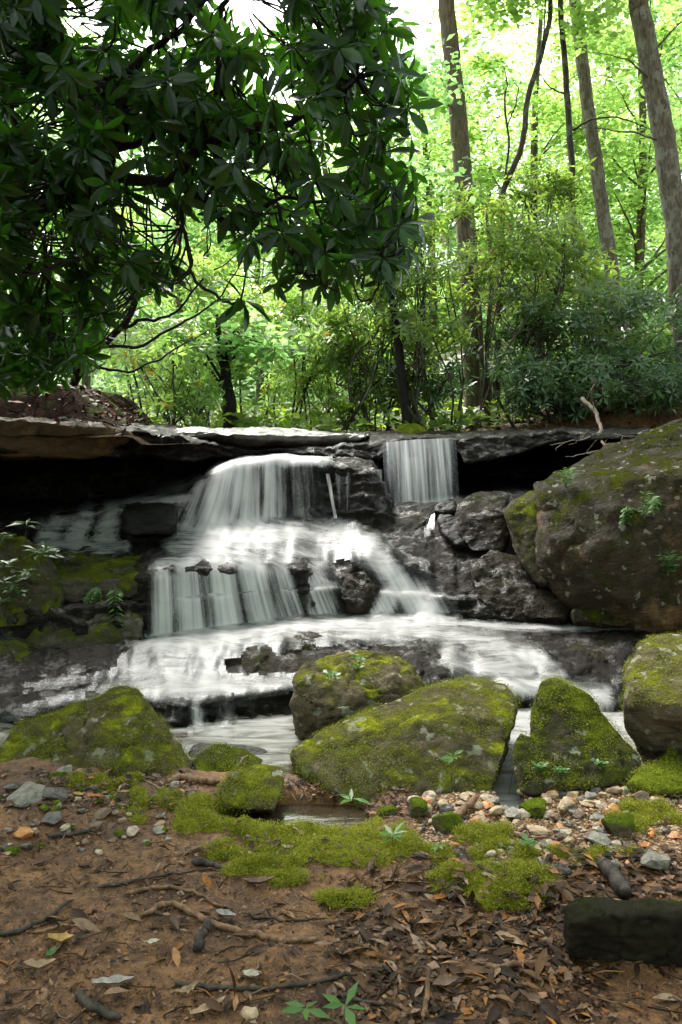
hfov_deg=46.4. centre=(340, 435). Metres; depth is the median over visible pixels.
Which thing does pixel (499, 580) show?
boulder
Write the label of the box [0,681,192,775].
boulder
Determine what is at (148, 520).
stone block
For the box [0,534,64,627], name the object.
boulder
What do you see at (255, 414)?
undergrowth
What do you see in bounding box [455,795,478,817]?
stick
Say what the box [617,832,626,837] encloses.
stone
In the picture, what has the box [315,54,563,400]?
tree
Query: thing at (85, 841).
stone
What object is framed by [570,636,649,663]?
boulder
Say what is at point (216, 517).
stream water
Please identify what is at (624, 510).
fern
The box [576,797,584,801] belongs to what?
stone
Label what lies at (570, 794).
stone
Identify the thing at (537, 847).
stone
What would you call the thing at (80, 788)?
stone
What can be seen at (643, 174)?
tree
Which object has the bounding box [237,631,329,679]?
boulder
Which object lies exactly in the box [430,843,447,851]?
seedling
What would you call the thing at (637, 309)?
rhododendron bush
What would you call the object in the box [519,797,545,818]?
stone
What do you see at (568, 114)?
tree
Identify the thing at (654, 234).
tree
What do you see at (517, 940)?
fallen leaf
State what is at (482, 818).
stone
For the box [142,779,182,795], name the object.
stick
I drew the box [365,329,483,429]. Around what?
rhododendron bush
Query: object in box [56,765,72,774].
stone
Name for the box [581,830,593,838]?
stone
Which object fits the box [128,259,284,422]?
tree
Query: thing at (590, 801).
stone
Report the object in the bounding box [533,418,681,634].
boulder
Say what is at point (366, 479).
bedrock
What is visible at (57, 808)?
stone
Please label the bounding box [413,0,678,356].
tree
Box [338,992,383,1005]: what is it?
stick
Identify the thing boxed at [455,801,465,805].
stone
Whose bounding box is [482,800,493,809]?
stone
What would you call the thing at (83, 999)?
stick
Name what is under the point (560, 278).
rhododendron bush
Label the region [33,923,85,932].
stick
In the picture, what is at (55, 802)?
stone
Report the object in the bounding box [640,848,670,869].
stone
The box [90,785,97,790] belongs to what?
stone
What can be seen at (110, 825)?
stone
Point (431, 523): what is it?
waterfall
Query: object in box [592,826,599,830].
stone
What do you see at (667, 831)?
stone
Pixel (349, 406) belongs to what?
seedling
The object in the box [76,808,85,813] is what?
stone
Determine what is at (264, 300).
rhododendron bush
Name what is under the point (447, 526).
boulder
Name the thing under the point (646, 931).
stone block
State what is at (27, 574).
seedling
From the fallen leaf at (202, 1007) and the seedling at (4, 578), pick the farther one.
the seedling at (4, 578)
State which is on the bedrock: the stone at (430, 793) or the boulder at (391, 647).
the boulder at (391, 647)
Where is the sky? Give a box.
[15,0,681,397]
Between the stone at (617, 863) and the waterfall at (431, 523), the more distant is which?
the waterfall at (431, 523)
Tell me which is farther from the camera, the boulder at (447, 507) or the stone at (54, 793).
the boulder at (447, 507)
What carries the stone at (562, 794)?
on the ground at (162, 972)
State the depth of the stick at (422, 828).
2.61 m
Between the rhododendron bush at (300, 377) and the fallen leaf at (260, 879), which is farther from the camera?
the rhododendron bush at (300, 377)
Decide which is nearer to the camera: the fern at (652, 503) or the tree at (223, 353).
the fern at (652, 503)
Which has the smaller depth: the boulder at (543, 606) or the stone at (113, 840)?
the stone at (113, 840)
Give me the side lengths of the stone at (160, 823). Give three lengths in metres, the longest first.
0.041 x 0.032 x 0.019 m
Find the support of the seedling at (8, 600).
on the boulder at (45, 593)
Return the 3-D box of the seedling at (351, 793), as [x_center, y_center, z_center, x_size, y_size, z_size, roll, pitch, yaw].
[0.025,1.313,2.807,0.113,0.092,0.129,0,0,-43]
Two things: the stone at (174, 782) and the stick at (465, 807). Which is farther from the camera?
the stone at (174, 782)
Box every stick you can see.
[0,899,73,936]
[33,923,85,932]
[40,987,49,1020]
[48,829,91,838]
[74,989,121,1019]
[98,869,207,898]
[123,884,230,908]
[140,900,315,943]
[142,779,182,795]
[166,773,219,784]
[174,972,359,991]
[191,857,223,869]
[192,916,211,952]
[248,911,326,921]
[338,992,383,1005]
[363,966,421,1003]
[371,873,416,893]
[394,855,456,858]
[417,820,425,836]
[420,967,430,1020]
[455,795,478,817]
[483,955,560,968]
[512,833,557,839]
[569,852,643,868]
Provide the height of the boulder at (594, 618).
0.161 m
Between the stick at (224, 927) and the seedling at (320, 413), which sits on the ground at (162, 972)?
the stick at (224, 927)
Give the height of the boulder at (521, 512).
0.659 m
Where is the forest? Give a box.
[7,0,681,404]
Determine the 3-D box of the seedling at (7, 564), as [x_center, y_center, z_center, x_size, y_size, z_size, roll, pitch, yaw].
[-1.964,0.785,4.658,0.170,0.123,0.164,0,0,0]
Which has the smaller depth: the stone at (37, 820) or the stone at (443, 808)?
the stone at (37, 820)
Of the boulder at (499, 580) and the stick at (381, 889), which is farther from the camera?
the boulder at (499, 580)
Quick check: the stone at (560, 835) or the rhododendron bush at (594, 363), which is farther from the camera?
the rhododendron bush at (594, 363)
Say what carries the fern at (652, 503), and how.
on the boulder at (590, 552)
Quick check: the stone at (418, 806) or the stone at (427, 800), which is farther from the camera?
the stone at (427, 800)
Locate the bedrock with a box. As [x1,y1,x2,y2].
[0,417,662,728]
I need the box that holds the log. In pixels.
[596,856,631,898]
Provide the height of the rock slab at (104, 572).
0.346 m
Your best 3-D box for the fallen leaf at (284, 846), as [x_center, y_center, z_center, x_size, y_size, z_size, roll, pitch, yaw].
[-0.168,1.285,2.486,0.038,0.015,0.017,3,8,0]
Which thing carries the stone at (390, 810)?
on the ground at (162, 972)
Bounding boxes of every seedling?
[0,533,16,551]
[0,558,17,578]
[0,575,21,597]
[0,594,16,617]
[1,583,27,608]
[6,519,40,544]
[14,569,36,590]
[22,545,56,573]
[36,540,64,565]
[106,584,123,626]
[280,1000,329,1022]
[304,408,325,428]
[322,980,367,1023]
[323,670,340,690]
[329,399,357,428]
[339,789,370,817]
[379,821,405,845]
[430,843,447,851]
[439,750,462,792]
[518,833,537,852]
[532,761,548,773]
[553,766,569,778]
[594,758,608,769]
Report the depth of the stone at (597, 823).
2.62 m
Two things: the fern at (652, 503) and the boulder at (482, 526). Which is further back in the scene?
the boulder at (482, 526)
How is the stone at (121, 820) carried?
on the ground at (162, 972)
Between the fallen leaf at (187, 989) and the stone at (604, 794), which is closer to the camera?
the fallen leaf at (187, 989)
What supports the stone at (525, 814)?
on the ground at (162, 972)
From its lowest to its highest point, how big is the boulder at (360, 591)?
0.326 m
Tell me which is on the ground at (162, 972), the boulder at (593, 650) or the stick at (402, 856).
the stick at (402, 856)
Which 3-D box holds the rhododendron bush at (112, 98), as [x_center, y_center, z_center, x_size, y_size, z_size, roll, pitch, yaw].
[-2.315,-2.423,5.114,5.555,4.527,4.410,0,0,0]
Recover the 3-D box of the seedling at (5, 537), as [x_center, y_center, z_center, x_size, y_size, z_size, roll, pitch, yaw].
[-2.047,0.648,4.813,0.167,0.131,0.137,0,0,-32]
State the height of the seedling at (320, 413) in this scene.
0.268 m
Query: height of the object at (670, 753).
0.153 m
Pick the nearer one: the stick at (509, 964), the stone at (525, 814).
the stick at (509, 964)
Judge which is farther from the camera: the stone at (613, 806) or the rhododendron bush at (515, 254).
the rhododendron bush at (515, 254)
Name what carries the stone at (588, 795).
on the ground at (162, 972)
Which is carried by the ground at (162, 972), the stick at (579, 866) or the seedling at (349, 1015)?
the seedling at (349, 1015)
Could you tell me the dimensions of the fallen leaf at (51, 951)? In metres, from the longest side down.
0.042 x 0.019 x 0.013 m
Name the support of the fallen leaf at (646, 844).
on the leaf litter at (485, 935)
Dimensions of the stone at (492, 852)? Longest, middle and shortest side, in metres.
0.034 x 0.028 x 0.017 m
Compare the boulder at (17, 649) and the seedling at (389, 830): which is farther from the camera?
the boulder at (17, 649)
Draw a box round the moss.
[67,775,681,910]
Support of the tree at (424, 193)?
on the ground at (162, 972)
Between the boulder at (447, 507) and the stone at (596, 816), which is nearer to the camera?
the stone at (596, 816)
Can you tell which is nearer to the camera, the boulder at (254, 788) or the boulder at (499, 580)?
the boulder at (254, 788)
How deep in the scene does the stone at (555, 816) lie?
2.70 m
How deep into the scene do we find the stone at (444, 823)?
2.60 m
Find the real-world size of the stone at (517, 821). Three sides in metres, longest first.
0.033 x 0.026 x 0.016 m
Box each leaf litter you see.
[0,764,681,1023]
[5,375,681,456]
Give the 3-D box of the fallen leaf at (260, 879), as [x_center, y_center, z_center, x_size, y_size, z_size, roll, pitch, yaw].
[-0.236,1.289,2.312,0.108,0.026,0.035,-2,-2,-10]
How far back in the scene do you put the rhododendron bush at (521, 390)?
8.81 m
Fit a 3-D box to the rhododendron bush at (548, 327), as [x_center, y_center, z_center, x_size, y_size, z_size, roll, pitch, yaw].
[2.308,-0.981,9.559,1.568,1.766,1.820,0,0,-30]
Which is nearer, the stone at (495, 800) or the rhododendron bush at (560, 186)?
the stone at (495, 800)
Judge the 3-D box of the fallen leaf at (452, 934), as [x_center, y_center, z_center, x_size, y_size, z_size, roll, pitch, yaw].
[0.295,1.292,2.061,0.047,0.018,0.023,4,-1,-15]
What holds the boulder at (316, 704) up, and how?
on the bedrock
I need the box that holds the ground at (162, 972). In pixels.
[0,316,681,1023]
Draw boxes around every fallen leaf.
[23,958,55,969]
[45,946,55,956]
[48,932,73,942]
[72,791,83,795]
[86,794,104,797]
[92,975,135,983]
[145,938,159,943]
[175,982,197,994]
[189,995,226,1013]
[216,909,235,916]
[241,873,277,883]
[242,969,261,977]
[281,844,292,849]
[324,984,336,1000]
[433,973,458,985]
[446,931,462,938]
[495,931,523,944]
[518,989,552,1003]
[639,842,649,846]
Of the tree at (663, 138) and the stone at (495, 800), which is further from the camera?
the tree at (663, 138)
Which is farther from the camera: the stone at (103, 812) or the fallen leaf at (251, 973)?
the stone at (103, 812)
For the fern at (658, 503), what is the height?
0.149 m
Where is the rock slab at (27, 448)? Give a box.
[0,417,133,461]
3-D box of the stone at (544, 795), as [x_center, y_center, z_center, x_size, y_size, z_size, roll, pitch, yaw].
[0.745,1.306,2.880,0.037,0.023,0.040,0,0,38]
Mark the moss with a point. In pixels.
(329, 858)
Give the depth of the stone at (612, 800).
2.82 m
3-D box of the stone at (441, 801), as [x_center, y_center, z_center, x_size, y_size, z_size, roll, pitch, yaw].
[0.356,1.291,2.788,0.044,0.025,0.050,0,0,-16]
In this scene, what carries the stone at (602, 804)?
on the ground at (162, 972)
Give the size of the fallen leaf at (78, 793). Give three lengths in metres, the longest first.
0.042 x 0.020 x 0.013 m
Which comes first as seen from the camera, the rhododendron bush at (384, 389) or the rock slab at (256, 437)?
the rock slab at (256, 437)
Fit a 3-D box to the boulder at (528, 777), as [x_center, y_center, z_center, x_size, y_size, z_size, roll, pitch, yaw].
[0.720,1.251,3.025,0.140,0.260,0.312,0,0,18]
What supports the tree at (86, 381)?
on the ground at (162, 972)
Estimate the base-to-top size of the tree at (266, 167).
6.651 m
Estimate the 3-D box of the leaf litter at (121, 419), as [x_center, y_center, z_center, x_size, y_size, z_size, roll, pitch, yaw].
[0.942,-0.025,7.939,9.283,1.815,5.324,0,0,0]
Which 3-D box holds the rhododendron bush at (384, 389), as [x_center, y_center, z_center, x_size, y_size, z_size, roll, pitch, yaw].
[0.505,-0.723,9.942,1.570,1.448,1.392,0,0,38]
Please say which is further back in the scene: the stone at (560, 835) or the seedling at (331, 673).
the seedling at (331, 673)
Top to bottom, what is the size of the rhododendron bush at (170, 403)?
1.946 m
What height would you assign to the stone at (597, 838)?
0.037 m
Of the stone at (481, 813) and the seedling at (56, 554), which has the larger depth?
the seedling at (56, 554)
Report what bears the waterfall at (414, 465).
on the rock slab at (419, 517)
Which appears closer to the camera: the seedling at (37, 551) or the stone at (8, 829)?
the stone at (8, 829)
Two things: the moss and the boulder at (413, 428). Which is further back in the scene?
the boulder at (413, 428)
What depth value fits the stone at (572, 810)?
2.71 m
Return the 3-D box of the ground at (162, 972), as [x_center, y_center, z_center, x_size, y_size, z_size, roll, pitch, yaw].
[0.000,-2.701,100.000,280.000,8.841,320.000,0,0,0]
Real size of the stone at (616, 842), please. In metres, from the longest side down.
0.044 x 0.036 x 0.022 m
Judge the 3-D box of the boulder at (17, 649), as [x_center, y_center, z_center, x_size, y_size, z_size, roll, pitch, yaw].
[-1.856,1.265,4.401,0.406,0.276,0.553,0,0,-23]
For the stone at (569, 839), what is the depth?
2.53 m
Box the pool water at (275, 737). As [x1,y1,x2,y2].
[0,706,643,828]
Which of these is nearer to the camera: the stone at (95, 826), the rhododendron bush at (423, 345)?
the stone at (95, 826)
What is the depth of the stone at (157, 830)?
2.62 m
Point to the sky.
(416, 7)
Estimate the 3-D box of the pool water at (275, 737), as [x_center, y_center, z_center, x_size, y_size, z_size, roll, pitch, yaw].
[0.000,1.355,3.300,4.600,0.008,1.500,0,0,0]
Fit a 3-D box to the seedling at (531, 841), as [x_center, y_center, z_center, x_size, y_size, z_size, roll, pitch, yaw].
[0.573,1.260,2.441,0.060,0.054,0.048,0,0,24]
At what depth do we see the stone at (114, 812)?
2.71 m
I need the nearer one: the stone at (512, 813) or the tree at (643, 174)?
the stone at (512, 813)
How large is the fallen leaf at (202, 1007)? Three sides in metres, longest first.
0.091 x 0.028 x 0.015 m
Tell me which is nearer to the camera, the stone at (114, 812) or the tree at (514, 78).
the stone at (114, 812)
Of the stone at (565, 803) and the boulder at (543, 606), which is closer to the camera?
the stone at (565, 803)
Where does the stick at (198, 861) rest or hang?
on the ground at (162, 972)
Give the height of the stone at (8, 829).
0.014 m
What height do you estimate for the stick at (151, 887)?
0.035 m
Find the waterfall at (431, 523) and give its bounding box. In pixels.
[426,514,434,528]
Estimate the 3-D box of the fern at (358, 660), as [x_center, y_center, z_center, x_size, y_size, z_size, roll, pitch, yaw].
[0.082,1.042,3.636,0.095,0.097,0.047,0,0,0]
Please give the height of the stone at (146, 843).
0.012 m
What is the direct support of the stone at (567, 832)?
on the ground at (162, 972)
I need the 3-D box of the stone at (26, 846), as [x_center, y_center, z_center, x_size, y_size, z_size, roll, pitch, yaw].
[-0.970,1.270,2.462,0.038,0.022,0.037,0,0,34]
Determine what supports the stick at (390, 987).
on the ground at (162, 972)
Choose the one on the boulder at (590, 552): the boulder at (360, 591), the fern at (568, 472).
the fern at (568, 472)
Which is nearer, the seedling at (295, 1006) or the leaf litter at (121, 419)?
the seedling at (295, 1006)
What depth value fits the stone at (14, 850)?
2.42 m
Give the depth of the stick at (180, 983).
1.87 m
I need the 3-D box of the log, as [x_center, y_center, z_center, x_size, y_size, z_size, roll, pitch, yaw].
[0.796,1.284,2.313,0.060,0.055,0.193,0,0,0]
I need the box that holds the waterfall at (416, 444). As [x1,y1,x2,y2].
[389,438,451,505]
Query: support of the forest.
on the ground at (162, 972)
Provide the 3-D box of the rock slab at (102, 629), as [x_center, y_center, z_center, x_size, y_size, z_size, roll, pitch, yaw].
[-1.625,1.160,4.711,1.002,0.320,0.498,0,0,0]
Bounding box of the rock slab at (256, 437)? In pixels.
[177,426,369,447]
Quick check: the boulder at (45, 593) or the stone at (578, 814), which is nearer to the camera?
the stone at (578, 814)
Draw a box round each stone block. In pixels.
[122,502,177,538]
[563,896,681,967]
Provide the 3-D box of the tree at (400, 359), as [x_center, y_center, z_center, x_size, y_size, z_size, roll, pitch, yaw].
[0.440,-2.532,9.263,2.905,5.229,2.771,0,0,0]
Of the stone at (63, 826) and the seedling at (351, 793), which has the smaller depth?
the stone at (63, 826)
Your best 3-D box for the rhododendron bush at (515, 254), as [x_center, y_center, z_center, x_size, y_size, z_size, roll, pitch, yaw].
[1.517,-1.494,9.177,1.879,3.054,1.659,0,0,-23]
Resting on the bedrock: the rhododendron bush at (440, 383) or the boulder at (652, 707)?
the boulder at (652, 707)
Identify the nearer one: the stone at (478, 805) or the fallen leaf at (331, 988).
the fallen leaf at (331, 988)
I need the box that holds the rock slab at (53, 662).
[46,653,63,667]
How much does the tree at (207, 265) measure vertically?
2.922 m
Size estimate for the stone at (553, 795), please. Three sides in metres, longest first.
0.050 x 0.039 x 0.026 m
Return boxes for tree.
[0,19,115,347]
[7,17,216,388]
[84,60,298,397]
[111,279,312,427]
[139,124,365,407]
[199,122,441,403]
[256,9,501,424]
[267,142,486,401]
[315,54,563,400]
[391,45,617,356]
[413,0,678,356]
[418,0,530,428]
[454,0,660,393]
[457,0,623,415]
[470,0,681,354]
[496,0,681,317]
[528,0,681,326]
[552,0,681,300]
[569,0,628,360]
[579,0,681,387]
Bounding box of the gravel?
[412,787,681,867]
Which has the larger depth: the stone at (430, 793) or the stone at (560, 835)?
the stone at (430, 793)
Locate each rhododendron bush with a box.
[0,0,442,402]
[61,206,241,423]
[97,314,226,427]
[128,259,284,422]
[179,274,339,426]
[250,275,404,428]
[307,263,435,431]
[319,323,443,430]
[354,200,477,430]
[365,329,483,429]
[391,175,565,431]
[457,274,602,423]
[474,190,602,421]
[485,346,613,424]
[499,149,597,405]
[501,233,641,379]
[545,336,681,418]
[558,270,672,394]
[562,284,681,403]
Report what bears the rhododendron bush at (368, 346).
on the ground at (162, 972)
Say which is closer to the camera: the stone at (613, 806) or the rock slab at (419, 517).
the stone at (613, 806)
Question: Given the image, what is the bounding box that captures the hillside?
[0,385,208,444]
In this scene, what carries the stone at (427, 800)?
on the ground at (162, 972)
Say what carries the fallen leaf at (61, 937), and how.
on the leaf litter at (485, 935)
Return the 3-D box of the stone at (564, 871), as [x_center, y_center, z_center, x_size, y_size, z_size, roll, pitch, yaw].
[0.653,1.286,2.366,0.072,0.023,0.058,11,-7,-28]
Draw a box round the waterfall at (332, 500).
[326,474,336,517]
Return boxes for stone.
[1,844,9,850]
[3,782,20,792]
[3,828,13,832]
[5,847,20,854]
[7,781,44,808]
[12,827,33,838]
[20,842,33,849]
[32,817,41,825]
[34,842,44,848]
[39,804,49,810]
[41,811,62,825]
[42,787,68,799]
[47,771,67,779]
[51,805,60,811]
[52,800,61,805]
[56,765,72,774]
[60,824,68,831]
[76,786,84,791]
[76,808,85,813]
[80,838,89,845]
[87,821,102,832]
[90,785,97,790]
[93,807,111,819]
[95,798,103,801]
[95,849,102,854]
[107,823,114,828]
[108,837,117,842]
[109,809,118,815]
[113,830,123,836]
[116,817,127,823]
[126,825,138,836]
[144,841,151,845]
[153,820,164,826]
[153,825,164,834]
[169,781,178,786]
[241,1006,258,1021]
[377,805,397,817]
[408,797,428,817]
[422,790,436,797]
[422,797,431,804]
[426,795,435,803]
[431,811,462,833]
[438,798,448,806]
[439,804,454,813]
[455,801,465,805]
[459,792,470,801]
[472,800,483,809]
[474,811,484,816]
[474,815,489,822]
[480,794,494,803]
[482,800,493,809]
[486,850,495,856]
[488,805,503,815]
[491,797,498,803]
[504,806,521,819]
[512,819,520,824]
[518,808,530,817]
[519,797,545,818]
[528,825,549,835]
[531,845,541,852]
[541,793,549,797]
[543,810,552,818]
[544,797,552,805]
[548,791,558,799]
[550,813,562,820]
[551,864,571,874]
[554,827,564,832]
[554,831,563,839]
[557,796,577,812]
[558,791,566,797]
[560,829,571,835]
[564,836,574,842]
[566,791,578,797]
[567,807,577,814]
[572,810,584,819]
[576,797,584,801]
[579,801,593,807]
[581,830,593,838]
[583,799,595,807]
[584,791,596,799]
[588,831,610,845]
[589,812,604,821]
[590,787,601,792]
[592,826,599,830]
[593,821,601,826]
[594,800,605,807]
[598,792,608,797]
[599,827,609,833]
[600,812,634,837]
[604,804,620,813]
[606,786,621,793]
[610,798,616,803]
[610,859,620,867]
[612,840,621,847]
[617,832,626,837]
[621,841,632,849]
[631,790,649,801]
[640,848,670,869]
[647,831,654,837]
[661,799,672,806]
[662,828,671,834]
[667,831,681,838]
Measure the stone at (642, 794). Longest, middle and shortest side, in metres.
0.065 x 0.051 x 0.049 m
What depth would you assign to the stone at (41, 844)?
2.48 m
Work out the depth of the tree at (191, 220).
17.08 m
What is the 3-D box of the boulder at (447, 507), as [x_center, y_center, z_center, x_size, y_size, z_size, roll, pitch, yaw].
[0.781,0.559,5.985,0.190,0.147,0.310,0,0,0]
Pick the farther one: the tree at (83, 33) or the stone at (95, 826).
the tree at (83, 33)
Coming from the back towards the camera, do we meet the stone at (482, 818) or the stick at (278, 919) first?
the stone at (482, 818)
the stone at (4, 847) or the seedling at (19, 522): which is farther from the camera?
the seedling at (19, 522)
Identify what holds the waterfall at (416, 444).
on the bedrock
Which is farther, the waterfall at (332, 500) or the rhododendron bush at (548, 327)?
the rhododendron bush at (548, 327)
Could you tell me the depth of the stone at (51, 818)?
2.60 m
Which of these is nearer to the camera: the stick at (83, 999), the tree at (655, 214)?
the stick at (83, 999)
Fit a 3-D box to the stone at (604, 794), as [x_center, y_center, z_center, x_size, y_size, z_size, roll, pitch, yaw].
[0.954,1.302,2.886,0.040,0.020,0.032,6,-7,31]
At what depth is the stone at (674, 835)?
2.57 m
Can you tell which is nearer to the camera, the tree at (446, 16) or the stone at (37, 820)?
the stone at (37, 820)
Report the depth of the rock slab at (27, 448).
5.33 m
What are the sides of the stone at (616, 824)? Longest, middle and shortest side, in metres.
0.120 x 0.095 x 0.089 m
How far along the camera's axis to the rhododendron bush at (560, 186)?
10.19 m
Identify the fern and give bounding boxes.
[83,586,102,604]
[351,654,366,671]
[558,467,576,486]
[619,506,639,526]
[639,488,659,519]
[649,499,664,513]
[657,549,681,575]
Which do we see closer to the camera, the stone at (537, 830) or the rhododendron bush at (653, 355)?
the stone at (537, 830)
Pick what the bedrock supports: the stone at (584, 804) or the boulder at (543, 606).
the boulder at (543, 606)
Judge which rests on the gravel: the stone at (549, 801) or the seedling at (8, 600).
the stone at (549, 801)
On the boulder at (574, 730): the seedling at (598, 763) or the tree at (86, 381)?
the seedling at (598, 763)
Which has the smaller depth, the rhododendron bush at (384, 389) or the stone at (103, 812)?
the stone at (103, 812)
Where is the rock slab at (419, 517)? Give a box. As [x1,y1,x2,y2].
[397,513,425,528]
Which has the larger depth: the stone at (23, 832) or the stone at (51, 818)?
the stone at (51, 818)
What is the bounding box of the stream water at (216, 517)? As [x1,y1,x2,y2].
[43,453,607,724]
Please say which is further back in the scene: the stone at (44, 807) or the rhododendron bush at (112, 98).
the rhododendron bush at (112, 98)
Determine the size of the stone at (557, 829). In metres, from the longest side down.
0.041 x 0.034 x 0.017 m
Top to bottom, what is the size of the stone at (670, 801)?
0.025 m
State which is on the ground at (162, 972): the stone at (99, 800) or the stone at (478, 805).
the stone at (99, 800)
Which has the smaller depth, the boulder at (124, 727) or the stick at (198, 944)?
the stick at (198, 944)
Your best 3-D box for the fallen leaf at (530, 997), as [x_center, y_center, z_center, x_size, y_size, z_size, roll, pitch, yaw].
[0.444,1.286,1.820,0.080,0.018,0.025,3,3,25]
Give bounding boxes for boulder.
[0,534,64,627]
[0,640,33,661]
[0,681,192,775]
[190,738,262,771]
[213,761,287,814]
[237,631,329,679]
[287,675,521,807]
[289,649,426,739]
[341,571,379,617]
[371,641,425,657]
[394,423,427,433]
[434,501,456,517]
[437,514,467,550]
[455,491,509,552]
[470,550,538,625]
[504,490,548,589]
[511,727,545,796]
[523,588,571,625]
[526,673,645,792]
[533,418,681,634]
[570,607,628,629]
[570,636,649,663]
[618,630,681,765]
[621,754,681,796]
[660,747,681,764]
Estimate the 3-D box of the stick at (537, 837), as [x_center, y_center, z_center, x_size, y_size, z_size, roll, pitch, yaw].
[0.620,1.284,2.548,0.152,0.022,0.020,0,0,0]
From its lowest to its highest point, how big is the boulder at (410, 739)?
0.490 m
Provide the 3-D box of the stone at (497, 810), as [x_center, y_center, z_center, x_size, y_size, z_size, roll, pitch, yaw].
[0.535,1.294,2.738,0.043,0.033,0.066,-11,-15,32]
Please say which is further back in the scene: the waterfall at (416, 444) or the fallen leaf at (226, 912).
the waterfall at (416, 444)
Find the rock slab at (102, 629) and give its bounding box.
[5,611,143,648]
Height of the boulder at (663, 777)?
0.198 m
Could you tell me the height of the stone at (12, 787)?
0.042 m
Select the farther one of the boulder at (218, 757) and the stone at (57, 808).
the boulder at (218, 757)
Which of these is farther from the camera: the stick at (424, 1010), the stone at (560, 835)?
the stone at (560, 835)
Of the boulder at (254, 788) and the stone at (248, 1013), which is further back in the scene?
the boulder at (254, 788)
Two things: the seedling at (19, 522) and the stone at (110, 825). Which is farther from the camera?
the seedling at (19, 522)
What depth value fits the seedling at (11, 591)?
4.56 m
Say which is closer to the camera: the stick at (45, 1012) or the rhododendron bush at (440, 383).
the stick at (45, 1012)
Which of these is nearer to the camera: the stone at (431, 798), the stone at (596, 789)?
the stone at (431, 798)
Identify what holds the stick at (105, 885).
on the ground at (162, 972)
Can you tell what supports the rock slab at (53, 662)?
on the bedrock
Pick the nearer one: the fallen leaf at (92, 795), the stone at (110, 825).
the stone at (110, 825)
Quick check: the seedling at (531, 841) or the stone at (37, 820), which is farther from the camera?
the stone at (37, 820)
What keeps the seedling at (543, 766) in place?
on the boulder at (528, 777)
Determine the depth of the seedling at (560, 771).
2.92 m
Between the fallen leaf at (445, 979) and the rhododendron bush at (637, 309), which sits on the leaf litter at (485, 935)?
the fallen leaf at (445, 979)
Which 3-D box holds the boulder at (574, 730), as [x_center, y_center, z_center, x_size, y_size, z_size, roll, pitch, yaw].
[0.969,1.202,3.157,0.448,0.434,0.644,0,0,20]
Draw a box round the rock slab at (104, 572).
[43,549,145,602]
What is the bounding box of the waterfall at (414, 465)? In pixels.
[404,457,423,500]
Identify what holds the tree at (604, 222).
on the ground at (162, 972)
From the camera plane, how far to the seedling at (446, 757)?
2.90 m
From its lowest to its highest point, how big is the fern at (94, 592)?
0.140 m
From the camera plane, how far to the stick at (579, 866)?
2.40 m
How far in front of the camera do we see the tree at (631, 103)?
19.94 m
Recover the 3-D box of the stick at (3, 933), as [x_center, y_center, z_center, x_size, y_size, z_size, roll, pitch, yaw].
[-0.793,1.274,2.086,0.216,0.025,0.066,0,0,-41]
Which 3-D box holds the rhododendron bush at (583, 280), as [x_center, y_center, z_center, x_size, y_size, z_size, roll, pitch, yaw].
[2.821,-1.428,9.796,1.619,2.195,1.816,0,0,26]
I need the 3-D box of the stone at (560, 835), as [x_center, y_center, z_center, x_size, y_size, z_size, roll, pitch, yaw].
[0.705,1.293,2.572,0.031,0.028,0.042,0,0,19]
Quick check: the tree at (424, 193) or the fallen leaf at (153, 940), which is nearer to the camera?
the fallen leaf at (153, 940)
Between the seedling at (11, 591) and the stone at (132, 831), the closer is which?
the stone at (132, 831)
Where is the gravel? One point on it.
(589, 843)
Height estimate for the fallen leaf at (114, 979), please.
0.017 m
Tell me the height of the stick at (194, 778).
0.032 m
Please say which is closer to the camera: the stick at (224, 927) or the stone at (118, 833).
the stick at (224, 927)
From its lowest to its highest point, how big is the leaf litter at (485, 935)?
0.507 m
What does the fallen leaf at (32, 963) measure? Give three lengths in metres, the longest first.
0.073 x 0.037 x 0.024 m
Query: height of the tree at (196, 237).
7.448 m
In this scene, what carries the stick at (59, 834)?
on the ground at (162, 972)
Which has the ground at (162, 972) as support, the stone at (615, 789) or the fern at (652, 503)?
the stone at (615, 789)
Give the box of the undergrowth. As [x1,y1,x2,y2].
[94,323,681,432]
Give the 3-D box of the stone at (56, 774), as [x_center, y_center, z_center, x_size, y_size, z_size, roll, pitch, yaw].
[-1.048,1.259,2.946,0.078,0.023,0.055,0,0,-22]
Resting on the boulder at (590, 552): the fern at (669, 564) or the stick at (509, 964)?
the fern at (669, 564)
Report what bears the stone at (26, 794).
on the ground at (162, 972)
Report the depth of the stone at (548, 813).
2.73 m
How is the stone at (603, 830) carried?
on the ground at (162, 972)
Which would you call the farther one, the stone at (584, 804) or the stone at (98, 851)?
the stone at (584, 804)
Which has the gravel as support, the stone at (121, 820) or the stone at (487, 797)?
the stone at (487, 797)
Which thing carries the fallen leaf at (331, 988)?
on the ground at (162, 972)
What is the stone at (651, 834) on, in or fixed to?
on the ground at (162, 972)
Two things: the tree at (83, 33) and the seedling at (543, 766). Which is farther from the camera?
the tree at (83, 33)
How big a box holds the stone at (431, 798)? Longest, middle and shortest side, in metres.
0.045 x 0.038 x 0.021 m
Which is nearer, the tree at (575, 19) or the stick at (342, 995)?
the stick at (342, 995)
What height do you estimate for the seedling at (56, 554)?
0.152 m
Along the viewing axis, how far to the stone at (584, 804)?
2.78 m
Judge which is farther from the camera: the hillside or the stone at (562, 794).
the hillside
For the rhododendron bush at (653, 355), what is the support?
on the ground at (162, 972)

